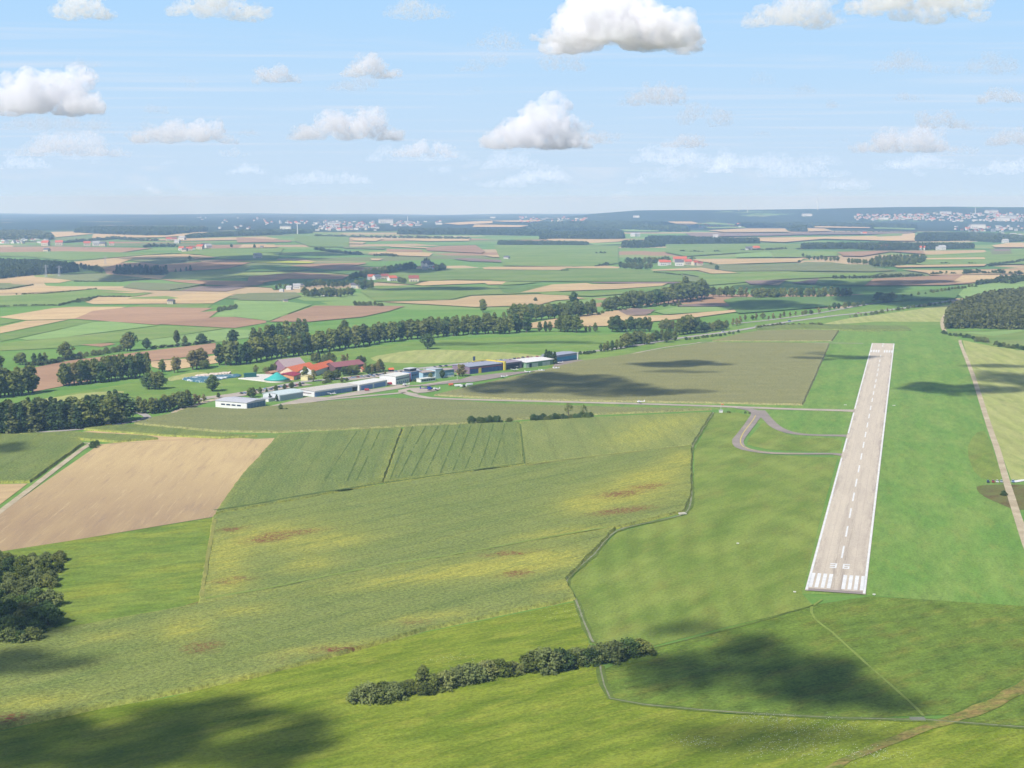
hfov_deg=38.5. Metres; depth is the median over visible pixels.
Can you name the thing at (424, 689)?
shrub
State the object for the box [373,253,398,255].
hedge
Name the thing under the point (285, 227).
house
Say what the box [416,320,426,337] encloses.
poplar tree
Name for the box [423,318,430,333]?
poplar tree
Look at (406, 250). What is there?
ploughed field
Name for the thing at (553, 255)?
meadow
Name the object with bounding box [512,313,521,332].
poplar tree
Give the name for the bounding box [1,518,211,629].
green field
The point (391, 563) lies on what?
grass track
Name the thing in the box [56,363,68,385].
poplar tree
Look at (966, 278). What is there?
stubble field
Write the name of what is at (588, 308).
broadleaf tree
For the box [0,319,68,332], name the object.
stubble field
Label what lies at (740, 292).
broadleaf tree
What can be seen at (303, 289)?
broadleaf tree
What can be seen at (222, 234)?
distant wood
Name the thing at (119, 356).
poplar tree
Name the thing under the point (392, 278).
house
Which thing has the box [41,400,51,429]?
conifer tree
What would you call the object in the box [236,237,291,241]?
ploughed field
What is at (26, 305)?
hedge
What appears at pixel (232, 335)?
broadleaf tree
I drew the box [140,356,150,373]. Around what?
broadleaf tree
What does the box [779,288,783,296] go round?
poplar tree
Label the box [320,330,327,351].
poplar tree
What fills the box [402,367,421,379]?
control tower
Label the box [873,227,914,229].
meadow
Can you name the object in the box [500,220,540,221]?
stubble field
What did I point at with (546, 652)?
shrub
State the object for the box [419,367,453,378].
light blue building
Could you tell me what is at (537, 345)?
highway meadow
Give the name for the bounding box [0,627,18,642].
shrub
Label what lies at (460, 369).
young tree
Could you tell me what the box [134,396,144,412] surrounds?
poplar tree
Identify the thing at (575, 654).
shrub
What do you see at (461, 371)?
young tree
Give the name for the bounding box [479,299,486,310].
broadleaf tree
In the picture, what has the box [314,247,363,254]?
hedge
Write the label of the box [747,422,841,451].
rough meadow
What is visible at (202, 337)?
broadleaf tree
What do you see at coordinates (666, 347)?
narrow road
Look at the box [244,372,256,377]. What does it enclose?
container
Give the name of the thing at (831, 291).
poplar tree
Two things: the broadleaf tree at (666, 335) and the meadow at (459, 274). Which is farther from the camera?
the meadow at (459, 274)
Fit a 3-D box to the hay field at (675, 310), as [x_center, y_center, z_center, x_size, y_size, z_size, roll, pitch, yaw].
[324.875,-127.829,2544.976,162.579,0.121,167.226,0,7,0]
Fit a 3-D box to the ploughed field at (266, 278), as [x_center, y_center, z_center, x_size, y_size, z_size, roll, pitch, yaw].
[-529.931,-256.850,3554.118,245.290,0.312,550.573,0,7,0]
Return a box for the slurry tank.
[264,372,289,382]
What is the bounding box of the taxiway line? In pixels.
[740,415,803,453]
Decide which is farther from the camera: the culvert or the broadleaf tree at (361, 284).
the broadleaf tree at (361, 284)
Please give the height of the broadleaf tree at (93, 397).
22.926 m
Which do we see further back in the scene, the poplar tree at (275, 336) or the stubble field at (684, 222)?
the stubble field at (684, 222)
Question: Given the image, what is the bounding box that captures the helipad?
[410,388,438,392]
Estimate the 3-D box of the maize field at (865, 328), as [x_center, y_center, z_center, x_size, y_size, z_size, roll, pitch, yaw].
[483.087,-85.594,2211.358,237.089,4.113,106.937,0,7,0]
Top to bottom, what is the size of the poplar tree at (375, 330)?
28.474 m
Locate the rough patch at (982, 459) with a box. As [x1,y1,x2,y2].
[968,431,1000,479]
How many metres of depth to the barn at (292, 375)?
1592.00 m
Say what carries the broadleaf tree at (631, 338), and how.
on the highway meadow at (537, 345)
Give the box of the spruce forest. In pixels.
[943,286,1023,329]
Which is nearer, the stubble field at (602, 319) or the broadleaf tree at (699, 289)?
the stubble field at (602, 319)
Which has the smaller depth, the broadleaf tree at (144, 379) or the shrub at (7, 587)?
the shrub at (7, 587)
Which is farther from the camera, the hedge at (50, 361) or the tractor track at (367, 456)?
the hedge at (50, 361)
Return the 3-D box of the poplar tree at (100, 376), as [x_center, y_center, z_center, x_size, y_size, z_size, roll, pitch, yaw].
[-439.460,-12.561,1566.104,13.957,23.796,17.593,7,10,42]
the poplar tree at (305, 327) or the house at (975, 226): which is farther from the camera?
the house at (975, 226)
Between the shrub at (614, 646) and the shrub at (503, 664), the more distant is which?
the shrub at (614, 646)
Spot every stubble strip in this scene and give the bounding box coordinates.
[0,483,27,503]
[85,431,215,443]
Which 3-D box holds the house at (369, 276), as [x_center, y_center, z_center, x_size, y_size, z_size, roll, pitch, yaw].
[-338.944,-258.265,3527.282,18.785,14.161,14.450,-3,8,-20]
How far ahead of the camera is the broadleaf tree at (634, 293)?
2618.84 m
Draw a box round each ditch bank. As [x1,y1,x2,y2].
[568,412,714,641]
[596,666,1023,728]
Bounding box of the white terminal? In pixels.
[379,372,410,384]
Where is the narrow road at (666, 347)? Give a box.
[631,342,700,353]
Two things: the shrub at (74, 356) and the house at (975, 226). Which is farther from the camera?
the house at (975, 226)
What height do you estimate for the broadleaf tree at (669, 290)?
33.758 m
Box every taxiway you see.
[291,392,404,403]
[387,379,458,385]
[398,387,423,393]
[403,392,853,411]
[732,407,841,455]
[759,410,846,436]
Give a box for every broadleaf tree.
[0,356,4,367]
[2,399,14,408]
[12,352,22,362]
[16,399,43,430]
[17,352,27,364]
[32,396,48,407]
[56,342,75,359]
[64,396,77,406]
[75,399,99,427]
[90,394,101,400]
[90,399,106,424]
[94,399,113,424]
[99,356,105,364]
[101,398,126,419]
[103,393,120,422]
[109,354,120,380]
[109,356,117,380]
[113,392,141,421]
[119,333,133,350]
[121,331,139,350]
[121,356,137,378]
[135,352,147,376]
[139,372,151,389]
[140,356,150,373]
[141,338,151,349]
[147,372,162,389]
[152,370,167,388]
[174,391,189,407]
[181,335,188,342]
[195,333,206,342]
[199,360,206,368]
[204,359,210,368]
[204,374,219,391]
[226,329,239,342]
[246,387,252,397]
[251,387,255,397]
[252,365,258,371]
[301,286,306,295]
[312,287,318,295]
[312,352,319,361]
[321,371,329,379]
[324,287,331,295]
[327,354,336,361]
[329,371,335,379]
[335,369,341,377]
[337,288,343,296]
[339,319,348,327]
[340,280,346,286]
[340,366,347,374]
[345,286,351,293]
[346,366,352,374]
[355,364,361,373]
[359,282,364,288]
[365,365,370,373]
[368,279,374,287]
[376,267,382,273]
[377,359,385,370]
[389,265,394,272]
[414,664,429,684]
[420,333,435,348]
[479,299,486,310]
[506,303,520,317]
[520,303,531,313]
[528,303,538,319]
[530,304,542,320]
[539,304,548,319]
[544,302,555,318]
[550,304,561,318]
[554,315,563,331]
[557,302,562,315]
[559,303,568,316]
[559,323,568,331]
[560,315,575,331]
[565,301,576,314]
[570,315,583,332]
[571,300,582,314]
[576,301,586,315]
[584,301,591,314]
[590,299,597,314]
[600,298,611,309]
[607,316,615,331]
[609,315,624,331]
[610,297,618,309]
[612,295,622,307]
[618,294,628,308]
[618,333,631,346]
[620,332,634,346]
[622,291,633,307]
[624,319,629,330]
[626,316,634,330]
[628,290,641,306]
[629,292,634,307]
[632,331,641,342]
[634,317,644,330]
[637,290,647,305]
[641,316,648,329]
[644,291,654,303]
[652,289,663,303]
[654,330,660,340]
[658,320,666,329]
[660,287,673,301]
[660,289,665,304]
[661,330,672,342]
[663,318,670,330]
[665,287,674,303]
[671,283,683,302]
[674,318,684,334]
[678,316,690,334]
[679,283,688,301]
[683,276,688,283]
[683,314,694,333]
[686,281,700,301]
[692,281,702,299]
[692,317,704,332]
[696,282,703,296]
[701,282,711,298]
[702,321,707,331]
[710,286,716,294]
[710,322,715,329]
[715,287,723,296]
[716,319,722,330]
[723,286,729,295]
[728,286,736,295]
[736,287,743,296]
[878,293,888,301]
[882,260,887,267]
[888,259,895,266]
[897,259,902,265]
[906,257,912,263]
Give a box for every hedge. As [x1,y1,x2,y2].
[0,284,32,288]
[0,304,56,306]
[15,288,96,293]
[24,354,69,365]
[58,295,130,305]
[63,236,157,242]
[74,278,150,281]
[143,243,177,247]
[150,339,213,348]
[170,284,204,290]
[314,234,471,238]
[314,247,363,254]
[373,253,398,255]
[595,262,609,265]
[654,271,680,274]
[748,247,786,249]
[757,322,822,327]
[832,273,924,278]
[834,230,916,232]
[929,271,955,274]
[962,268,1022,274]
[975,275,1023,284]
[988,258,1023,265]
[993,274,1023,282]
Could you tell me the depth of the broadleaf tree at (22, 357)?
1728.67 m
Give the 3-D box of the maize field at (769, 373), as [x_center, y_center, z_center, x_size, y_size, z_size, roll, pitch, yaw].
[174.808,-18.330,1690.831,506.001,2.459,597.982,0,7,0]
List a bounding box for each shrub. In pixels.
[0,552,17,560]
[0,557,16,571]
[0,580,19,594]
[0,589,5,601]
[0,601,19,617]
[0,614,21,629]
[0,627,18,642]
[2,572,17,582]
[2,592,20,602]
[4,598,18,609]
[9,616,33,631]
[10,608,32,625]
[11,556,31,572]
[11,565,32,578]
[11,582,33,597]
[11,630,28,643]
[13,594,30,604]
[16,578,29,582]
[17,601,29,612]
[18,626,45,642]
[22,619,47,633]
[23,606,47,622]
[24,556,40,569]
[25,573,41,587]
[25,587,46,604]
[25,601,39,612]
[26,552,38,557]
[27,568,43,576]
[33,603,65,627]
[35,589,64,605]
[35,600,53,606]
[36,551,53,561]
[36,559,54,573]
[37,574,60,588]
[43,570,58,580]
[51,550,68,562]
[51,560,64,572]
[69,353,77,359]
[77,351,85,358]
[89,441,96,447]
[90,349,97,355]
[97,349,103,354]
[102,347,109,353]
[110,346,117,352]
[116,345,124,351]
[216,306,222,311]
[345,688,366,703]
[354,680,384,705]
[365,680,398,704]
[384,681,406,701]
[400,681,416,695]
[404,679,419,693]
[417,681,436,695]
[426,673,444,692]
[435,669,456,690]
[445,667,471,686]
[452,662,487,684]
[467,415,475,423]
[470,664,493,682]
[477,659,501,679]
[482,417,489,422]
[487,415,493,422]
[489,658,519,677]
[494,416,503,421]
[507,661,520,674]
[517,664,527,673]
[519,650,552,673]
[522,646,565,675]
[530,414,537,420]
[538,413,546,419]
[539,647,580,672]
[550,413,560,419]
[564,649,583,668]
[565,646,589,666]
[581,412,590,417]
[581,648,602,666]
[587,642,616,663]
[599,639,629,664]
[619,637,644,660]
[627,637,656,656]
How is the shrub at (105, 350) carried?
on the ground at (212, 223)
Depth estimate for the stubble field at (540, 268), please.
4029.20 m
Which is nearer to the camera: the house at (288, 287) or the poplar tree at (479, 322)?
the poplar tree at (479, 322)
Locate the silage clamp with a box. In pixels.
[182,374,240,382]
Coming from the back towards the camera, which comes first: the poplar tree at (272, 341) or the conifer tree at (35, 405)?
the poplar tree at (272, 341)
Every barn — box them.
[266,370,277,373]
[275,357,304,370]
[279,362,312,373]
[281,371,300,379]
[299,362,327,375]
[301,374,310,380]
[321,360,332,366]
[327,359,363,371]
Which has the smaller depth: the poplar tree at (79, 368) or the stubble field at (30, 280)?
the poplar tree at (79, 368)
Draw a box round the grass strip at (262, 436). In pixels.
[246,434,277,438]
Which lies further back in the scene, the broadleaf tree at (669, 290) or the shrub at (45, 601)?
the broadleaf tree at (669, 290)
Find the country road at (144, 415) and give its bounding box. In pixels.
[30,411,150,432]
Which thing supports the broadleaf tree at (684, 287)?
on the ground at (212, 223)
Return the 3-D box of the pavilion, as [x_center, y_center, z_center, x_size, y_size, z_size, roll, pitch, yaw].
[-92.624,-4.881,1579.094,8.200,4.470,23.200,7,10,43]
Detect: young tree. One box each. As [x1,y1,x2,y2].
[67,363,79,384]
[171,356,178,372]
[176,356,180,371]
[186,350,198,369]
[193,349,201,368]
[193,394,197,402]
[196,347,206,368]
[308,369,316,381]
[375,361,381,370]
[455,364,463,376]
[457,364,467,376]
[744,287,748,296]
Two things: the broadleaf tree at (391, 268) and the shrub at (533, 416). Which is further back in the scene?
the broadleaf tree at (391, 268)
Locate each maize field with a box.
[0,434,83,483]
[0,526,615,730]
[19,431,157,442]
[83,424,257,438]
[134,398,711,432]
[198,445,692,602]
[215,427,402,513]
[384,421,523,483]
[434,342,828,405]
[520,412,711,463]
[713,329,838,341]
[755,324,910,331]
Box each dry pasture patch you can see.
[45,391,123,401]
[168,372,207,380]
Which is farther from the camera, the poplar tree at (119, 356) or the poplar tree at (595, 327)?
the poplar tree at (595, 327)
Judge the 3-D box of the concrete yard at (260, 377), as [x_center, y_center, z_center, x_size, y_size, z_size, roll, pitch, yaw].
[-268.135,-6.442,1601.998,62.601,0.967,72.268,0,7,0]
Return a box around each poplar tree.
[0,368,8,396]
[1,367,9,395]
[5,370,21,395]
[17,368,30,394]
[24,365,35,393]
[28,366,40,392]
[30,353,37,363]
[36,353,42,360]
[42,352,47,361]
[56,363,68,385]
[66,363,73,384]
[73,361,83,384]
[78,359,90,383]
[84,359,90,382]
[87,360,94,382]
[90,358,103,382]
[95,361,110,382]
[103,355,111,380]
[116,353,123,379]
[133,355,140,377]
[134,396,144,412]
[139,400,144,413]
[142,352,150,372]
[143,399,148,412]
[146,397,157,413]
[157,398,164,412]
[158,359,166,371]
[161,394,169,411]
[166,396,172,410]
[169,395,176,409]
[171,393,177,408]
[173,330,180,343]
[185,389,193,405]
[212,343,223,364]
[219,340,228,364]
[223,341,236,365]
[234,340,238,363]
[236,343,244,364]
[243,342,252,363]
[246,339,256,362]
[248,327,258,340]
[253,336,264,360]
[257,327,263,339]
[259,336,267,359]
[261,324,272,338]
[263,337,273,359]
[270,324,277,338]
[270,338,276,358]
[273,334,280,357]
[276,322,284,334]
[276,334,287,357]
[281,320,291,337]
[281,338,292,356]
[289,322,297,335]
[290,335,298,355]
[293,333,305,355]
[295,318,302,332]
[299,332,309,354]
[300,319,308,332]
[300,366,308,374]
[306,332,313,354]
[310,334,318,353]
[314,330,324,352]
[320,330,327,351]
[325,328,335,351]
[332,329,339,349]
[336,326,346,348]
[342,327,351,347]
[342,328,354,347]
[351,325,361,347]
[358,325,364,346]
[361,324,367,344]
[365,327,375,344]
[371,323,379,343]
[377,323,385,342]
[382,322,387,341]
[385,321,398,341]
[393,321,400,340]
[397,321,404,339]
[403,320,410,339]
[405,319,417,339]
[415,319,419,337]
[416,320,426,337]
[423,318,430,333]
[428,316,437,335]
[435,318,442,336]
[440,319,448,335]
[442,316,450,335]
[448,316,457,335]
[453,319,460,335]
[459,315,467,334]
[465,316,469,333]
[467,315,478,334]
[475,315,484,333]
[481,315,490,333]
[486,313,491,333]
[489,314,497,333]
[495,317,505,333]
[502,317,507,333]
[506,314,514,333]
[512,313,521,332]
[517,311,524,331]
[521,312,531,331]
[537,321,542,331]
[543,321,546,331]
[547,321,552,330]
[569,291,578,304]
[593,323,597,330]
[610,340,613,348]
[614,339,619,348]
[619,339,623,347]
[641,333,646,343]
[645,333,651,343]
[646,317,652,331]
[650,333,655,341]
[671,330,678,340]
[753,288,758,297]
[759,288,764,297]
[770,288,777,296]
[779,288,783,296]
[788,288,792,295]
[798,287,803,296]
[804,288,809,296]
[810,287,815,296]
[815,288,821,296]
[821,287,826,295]
[828,286,833,295]
[835,287,840,295]
[840,288,845,295]
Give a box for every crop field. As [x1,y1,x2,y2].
[0,251,165,259]
[0,284,25,288]
[0,289,149,306]
[0,319,19,324]
[0,320,94,341]
[45,273,143,280]
[124,282,200,290]
[128,296,176,298]
[132,257,200,263]
[135,304,211,311]
[228,294,244,298]
[237,292,300,300]
[243,265,358,273]
[254,285,270,287]
[343,246,384,248]
[702,262,891,271]
[990,248,1011,254]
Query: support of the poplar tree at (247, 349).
on the highway meadow at (537, 345)
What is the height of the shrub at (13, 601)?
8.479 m
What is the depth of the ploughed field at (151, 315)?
2467.69 m
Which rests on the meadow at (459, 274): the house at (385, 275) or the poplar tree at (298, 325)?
the house at (385, 275)
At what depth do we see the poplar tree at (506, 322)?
2124.01 m
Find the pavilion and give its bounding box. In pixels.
[416,376,435,381]
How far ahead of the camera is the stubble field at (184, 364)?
1742.65 m
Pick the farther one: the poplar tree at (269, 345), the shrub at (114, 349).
the shrub at (114, 349)
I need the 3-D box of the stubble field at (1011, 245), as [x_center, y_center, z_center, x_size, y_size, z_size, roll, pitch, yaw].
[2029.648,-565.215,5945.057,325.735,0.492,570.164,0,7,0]
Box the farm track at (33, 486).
[0,443,92,513]
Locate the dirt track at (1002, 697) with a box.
[825,679,1023,767]
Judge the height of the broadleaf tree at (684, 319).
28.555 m
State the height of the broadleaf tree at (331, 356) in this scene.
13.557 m
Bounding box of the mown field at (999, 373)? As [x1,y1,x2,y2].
[963,340,1023,479]
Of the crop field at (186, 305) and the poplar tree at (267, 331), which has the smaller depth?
the poplar tree at (267, 331)
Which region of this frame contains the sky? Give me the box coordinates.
[0,0,1023,214]
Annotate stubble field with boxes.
[0,277,70,282]
[0,286,84,293]
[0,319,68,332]
[1,307,122,319]
[51,232,91,236]
[76,254,216,267]
[86,292,234,303]
[92,233,191,237]
[111,274,165,278]
[145,237,276,240]
[151,355,217,370]
[239,244,275,247]
[349,238,383,240]
[368,252,432,255]
[389,245,427,247]
[394,294,582,306]
[407,238,468,240]
[415,280,510,284]
[444,221,492,224]
[473,224,527,226]
[482,266,572,269]
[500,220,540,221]
[524,283,666,291]
[531,308,736,327]
[548,239,622,242]
[567,266,618,267]
[651,268,735,273]
[668,221,696,224]
[694,258,803,263]
[711,228,788,231]
[760,233,914,241]
[808,228,831,230]
[814,226,869,227]
[895,264,985,266]
[903,269,1023,274]
[923,250,985,254]
[926,257,984,258]
[954,274,1023,282]
[992,243,1023,246]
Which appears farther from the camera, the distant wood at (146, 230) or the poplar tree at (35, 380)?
the distant wood at (146, 230)
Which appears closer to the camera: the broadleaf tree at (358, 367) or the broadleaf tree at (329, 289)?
the broadleaf tree at (358, 367)
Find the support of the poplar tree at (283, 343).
on the ground at (212, 223)
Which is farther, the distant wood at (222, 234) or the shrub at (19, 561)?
the distant wood at (222, 234)
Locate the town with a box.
[10,212,1023,242]
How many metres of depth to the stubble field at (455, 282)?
3374.88 m
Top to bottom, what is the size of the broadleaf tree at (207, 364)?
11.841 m
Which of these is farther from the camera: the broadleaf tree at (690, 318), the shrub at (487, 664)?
the broadleaf tree at (690, 318)
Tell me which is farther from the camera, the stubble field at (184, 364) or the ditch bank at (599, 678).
the stubble field at (184, 364)
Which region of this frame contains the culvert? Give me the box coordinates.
[909,717,925,719]
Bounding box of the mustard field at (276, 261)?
[238,260,312,262]
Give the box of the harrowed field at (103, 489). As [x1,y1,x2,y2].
[0,438,273,550]
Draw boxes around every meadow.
[0,326,222,350]
[0,602,1023,767]
[47,299,950,407]
[178,248,282,259]
[270,279,340,289]
[292,234,348,246]
[361,285,559,300]
[371,350,540,362]
[376,268,559,283]
[492,268,681,281]
[494,245,618,265]
[497,285,542,292]
[499,328,1023,605]
[502,281,534,284]
[541,286,667,295]
[570,412,837,645]
[605,596,1023,716]
[623,229,659,230]
[658,271,883,284]
[665,243,799,255]
[697,222,745,227]
[724,287,962,312]
[741,244,799,249]
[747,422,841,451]
[771,251,837,256]
[817,279,870,284]
[824,304,950,323]
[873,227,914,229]
[874,233,902,236]
[916,250,1023,264]
[937,685,1023,724]
[947,329,1023,348]
[958,284,1023,297]
[962,329,1023,335]
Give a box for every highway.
[200,315,839,399]
[730,302,880,323]
[840,299,955,314]
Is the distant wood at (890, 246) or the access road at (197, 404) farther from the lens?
the distant wood at (890, 246)
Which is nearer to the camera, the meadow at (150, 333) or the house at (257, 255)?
the meadow at (150, 333)
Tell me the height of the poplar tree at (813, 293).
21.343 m
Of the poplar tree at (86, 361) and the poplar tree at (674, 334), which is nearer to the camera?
the poplar tree at (86, 361)
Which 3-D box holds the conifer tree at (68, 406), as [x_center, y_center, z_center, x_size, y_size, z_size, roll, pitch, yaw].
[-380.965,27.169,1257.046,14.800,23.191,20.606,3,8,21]
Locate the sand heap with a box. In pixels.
[195,371,230,375]
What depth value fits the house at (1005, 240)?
6320.41 m
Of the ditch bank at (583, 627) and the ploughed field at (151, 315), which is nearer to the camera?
the ditch bank at (583, 627)
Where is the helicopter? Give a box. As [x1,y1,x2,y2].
[420,385,432,390]
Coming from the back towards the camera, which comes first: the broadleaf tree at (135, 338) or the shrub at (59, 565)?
the broadleaf tree at (135, 338)
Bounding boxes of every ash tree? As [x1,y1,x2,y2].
[564,403,573,414]
[580,404,587,413]
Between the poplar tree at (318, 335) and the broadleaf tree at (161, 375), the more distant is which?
the poplar tree at (318, 335)
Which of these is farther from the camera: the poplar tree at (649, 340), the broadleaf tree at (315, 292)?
the broadleaf tree at (315, 292)
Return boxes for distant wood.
[0,229,54,239]
[74,225,207,234]
[185,230,282,237]
[235,229,313,233]
[397,227,552,235]
[497,240,588,244]
[527,220,690,231]
[539,230,624,238]
[621,239,665,247]
[645,235,760,243]
[734,221,917,228]
[789,224,807,231]
[800,241,974,250]
[922,231,1023,242]
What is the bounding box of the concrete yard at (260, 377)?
[238,374,291,381]
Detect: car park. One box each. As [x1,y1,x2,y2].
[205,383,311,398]
[337,370,403,379]
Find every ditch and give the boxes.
[566,412,713,641]
[599,665,1023,726]
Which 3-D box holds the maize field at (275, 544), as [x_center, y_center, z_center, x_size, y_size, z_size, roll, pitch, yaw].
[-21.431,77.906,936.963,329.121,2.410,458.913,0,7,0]
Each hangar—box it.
[215,396,265,408]
[261,388,303,401]
[300,383,357,396]
[343,378,386,390]
[452,359,505,373]
[500,360,521,369]
[514,357,552,367]
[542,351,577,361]
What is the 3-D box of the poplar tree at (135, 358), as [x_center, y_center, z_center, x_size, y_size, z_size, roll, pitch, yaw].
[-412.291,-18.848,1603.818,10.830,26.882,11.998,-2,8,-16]
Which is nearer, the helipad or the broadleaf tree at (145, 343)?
the helipad
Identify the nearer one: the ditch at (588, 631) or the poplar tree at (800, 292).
the ditch at (588, 631)
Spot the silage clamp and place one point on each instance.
(200, 379)
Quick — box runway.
[805,343,893,593]
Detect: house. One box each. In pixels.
[41,240,50,245]
[55,240,62,244]
[83,241,90,245]
[92,241,99,245]
[99,241,106,245]
[167,299,174,303]
[178,236,185,239]
[196,244,203,248]
[204,243,211,247]
[253,252,261,257]
[280,226,291,228]
[286,285,292,289]
[293,283,300,288]
[367,274,374,279]
[372,274,381,279]
[378,218,392,222]
[381,273,388,278]
[387,275,396,280]
[408,275,418,281]
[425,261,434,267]
[658,259,667,265]
[672,256,681,261]
[675,259,683,265]
[684,259,691,264]
[802,213,811,215]
[940,211,951,213]
[969,224,985,228]
[984,209,997,212]
[995,217,1009,220]
[1000,214,1016,218]
[1001,239,1008,242]
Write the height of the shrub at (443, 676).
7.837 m
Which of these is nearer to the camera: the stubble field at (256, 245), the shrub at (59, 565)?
the shrub at (59, 565)
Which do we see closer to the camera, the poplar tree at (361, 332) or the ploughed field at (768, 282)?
the poplar tree at (361, 332)
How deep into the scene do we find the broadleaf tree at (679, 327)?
2100.93 m
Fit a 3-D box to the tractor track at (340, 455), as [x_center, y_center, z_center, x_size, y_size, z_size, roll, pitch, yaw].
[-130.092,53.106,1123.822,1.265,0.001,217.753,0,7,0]
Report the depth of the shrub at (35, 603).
694.91 m
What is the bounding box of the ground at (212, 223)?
[0,207,1023,730]
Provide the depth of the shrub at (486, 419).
1284.99 m
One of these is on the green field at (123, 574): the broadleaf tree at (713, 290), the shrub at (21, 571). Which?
the shrub at (21, 571)
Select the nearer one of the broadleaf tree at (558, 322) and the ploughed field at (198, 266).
the broadleaf tree at (558, 322)
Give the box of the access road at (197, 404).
[171,398,219,412]
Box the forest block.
[0,258,79,277]
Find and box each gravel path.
[940,315,945,330]
[958,340,1023,547]
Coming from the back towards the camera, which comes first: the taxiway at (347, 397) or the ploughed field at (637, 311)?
the ploughed field at (637, 311)
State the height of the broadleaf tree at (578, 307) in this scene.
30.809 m
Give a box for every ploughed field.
[0,247,148,251]
[34,343,215,390]
[75,307,216,324]
[82,343,112,346]
[104,262,249,273]
[161,279,263,285]
[161,317,265,327]
[180,285,243,290]
[195,244,261,247]
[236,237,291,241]
[246,272,347,284]
[269,306,402,321]
[291,262,373,270]
[386,249,421,251]
[426,245,483,252]
[456,258,500,261]
[590,282,679,283]
[619,308,654,314]
[679,303,729,305]
[686,233,772,236]
[746,280,784,284]
[771,231,912,234]
[792,278,818,283]
[838,250,925,255]
[864,274,970,285]
[994,249,1009,250]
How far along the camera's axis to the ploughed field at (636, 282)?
3369.36 m
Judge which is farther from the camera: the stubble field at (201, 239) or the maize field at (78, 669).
the stubble field at (201, 239)
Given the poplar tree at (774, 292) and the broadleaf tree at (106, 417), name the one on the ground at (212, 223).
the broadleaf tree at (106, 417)
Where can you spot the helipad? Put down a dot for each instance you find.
(419, 390)
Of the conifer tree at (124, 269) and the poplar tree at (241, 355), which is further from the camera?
the conifer tree at (124, 269)
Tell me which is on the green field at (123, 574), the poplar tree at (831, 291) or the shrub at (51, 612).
the shrub at (51, 612)
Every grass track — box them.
[205,527,607,598]
[653,605,812,647]
[810,599,924,715]
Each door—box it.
[361,384,372,389]
[374,382,385,387]
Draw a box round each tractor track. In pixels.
[200,519,216,595]
[214,463,524,509]
[325,431,356,478]
[347,431,368,479]
[356,431,379,479]
[390,426,412,478]
[398,426,425,477]
[411,426,437,475]
[425,425,448,473]
[440,425,459,471]
[453,425,470,469]
[465,424,481,467]
[479,424,493,466]
[491,424,504,464]
[520,424,524,462]
[530,446,681,464]
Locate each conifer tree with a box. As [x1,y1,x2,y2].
[0,403,14,433]
[0,407,4,432]
[4,402,21,433]
[11,403,21,433]
[16,402,31,432]
[24,405,42,431]
[26,401,41,430]
[35,401,46,430]
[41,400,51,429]
[44,404,58,429]
[46,404,57,429]
[48,396,52,404]
[51,398,56,405]
[54,404,69,429]
[59,401,67,428]
[63,402,71,427]
[66,403,82,428]
[71,404,83,428]
[80,401,92,427]
[85,403,98,427]
[110,396,127,423]
[115,264,122,273]
[122,264,128,274]
[139,265,145,274]
[152,265,158,274]
[552,351,557,363]
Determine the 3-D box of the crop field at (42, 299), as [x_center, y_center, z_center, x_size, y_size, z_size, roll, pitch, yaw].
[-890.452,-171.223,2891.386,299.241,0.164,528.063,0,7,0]
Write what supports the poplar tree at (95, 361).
on the ground at (212, 223)
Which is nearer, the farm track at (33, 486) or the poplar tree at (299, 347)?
the farm track at (33, 486)
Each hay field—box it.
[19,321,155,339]
[150,329,250,345]
[213,309,287,316]
[234,300,311,320]
[589,239,640,244]
[654,307,731,313]
[736,252,772,256]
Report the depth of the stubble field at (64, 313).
2488.93 m
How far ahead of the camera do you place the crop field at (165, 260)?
4545.60 m
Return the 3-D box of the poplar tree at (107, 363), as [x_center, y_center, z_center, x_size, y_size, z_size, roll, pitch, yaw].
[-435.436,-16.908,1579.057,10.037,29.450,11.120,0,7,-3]
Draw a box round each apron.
[272,386,408,405]
[422,371,532,385]
[553,360,581,366]
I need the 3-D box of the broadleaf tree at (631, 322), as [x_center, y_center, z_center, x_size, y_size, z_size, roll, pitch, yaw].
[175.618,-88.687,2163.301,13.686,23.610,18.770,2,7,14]
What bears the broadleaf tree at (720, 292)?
on the ground at (212, 223)
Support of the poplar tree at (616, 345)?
on the highway meadow at (537, 345)
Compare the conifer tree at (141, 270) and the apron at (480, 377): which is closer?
the apron at (480, 377)
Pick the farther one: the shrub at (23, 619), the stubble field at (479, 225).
the stubble field at (479, 225)
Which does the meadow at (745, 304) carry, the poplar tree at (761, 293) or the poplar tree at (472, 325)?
the poplar tree at (761, 293)
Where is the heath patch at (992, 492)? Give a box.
[976,485,1023,509]
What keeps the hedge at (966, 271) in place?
on the ground at (212, 223)
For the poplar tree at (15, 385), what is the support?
on the ground at (212, 223)
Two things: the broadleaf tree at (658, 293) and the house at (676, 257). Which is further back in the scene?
the house at (676, 257)
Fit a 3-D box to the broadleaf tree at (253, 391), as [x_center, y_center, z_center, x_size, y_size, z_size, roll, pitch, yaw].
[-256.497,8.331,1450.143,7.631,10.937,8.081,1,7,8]
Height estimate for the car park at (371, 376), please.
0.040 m

